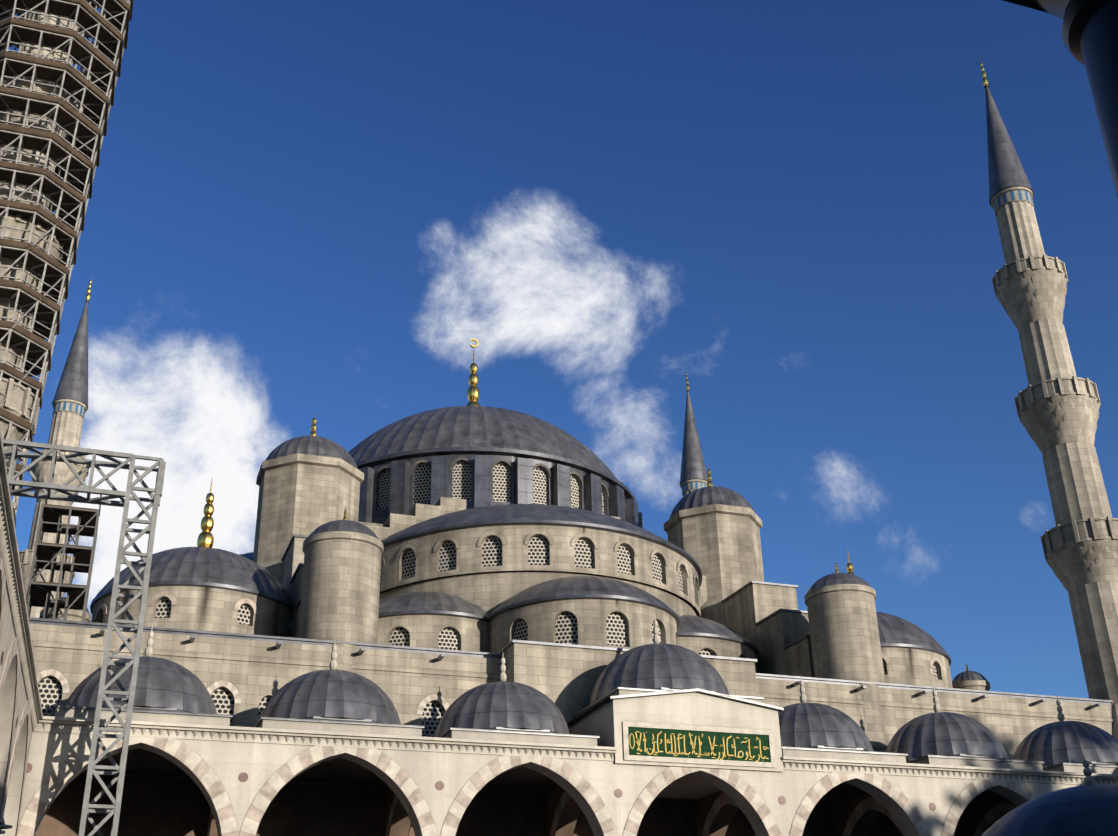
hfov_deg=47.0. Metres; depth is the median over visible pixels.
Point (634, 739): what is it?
portico
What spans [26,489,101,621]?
scaffold stair tower
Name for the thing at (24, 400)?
minaret
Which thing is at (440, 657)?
rain spouts
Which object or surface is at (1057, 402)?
minaret
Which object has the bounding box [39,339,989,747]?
prayer hall
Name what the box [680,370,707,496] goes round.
minaret
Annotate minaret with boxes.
[0,0,86,456]
[19,275,91,617]
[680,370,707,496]
[979,55,1117,739]
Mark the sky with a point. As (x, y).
(297, 210)
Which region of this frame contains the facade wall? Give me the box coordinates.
[28,617,1112,835]
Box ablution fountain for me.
[981,755,1117,835]
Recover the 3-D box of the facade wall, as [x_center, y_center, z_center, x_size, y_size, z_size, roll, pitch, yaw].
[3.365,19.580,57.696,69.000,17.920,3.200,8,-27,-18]
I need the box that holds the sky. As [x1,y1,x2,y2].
[4,0,1117,698]
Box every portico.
[0,426,42,835]
[17,617,1117,835]
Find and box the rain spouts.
[99,628,1100,708]
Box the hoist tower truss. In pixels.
[2,438,165,835]
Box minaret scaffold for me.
[0,0,132,527]
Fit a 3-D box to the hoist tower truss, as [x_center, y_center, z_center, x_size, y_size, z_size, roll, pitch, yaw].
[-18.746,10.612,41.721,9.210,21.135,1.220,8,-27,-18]
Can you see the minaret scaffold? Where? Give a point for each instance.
(73, 156)
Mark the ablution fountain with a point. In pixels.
(1089, 808)
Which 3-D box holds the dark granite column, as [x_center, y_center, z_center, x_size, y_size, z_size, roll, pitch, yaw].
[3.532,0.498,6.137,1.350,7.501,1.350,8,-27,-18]
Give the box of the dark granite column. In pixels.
[1003,0,1117,198]
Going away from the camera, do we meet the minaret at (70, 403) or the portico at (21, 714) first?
the portico at (21, 714)
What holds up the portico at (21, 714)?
on the courtyard ground

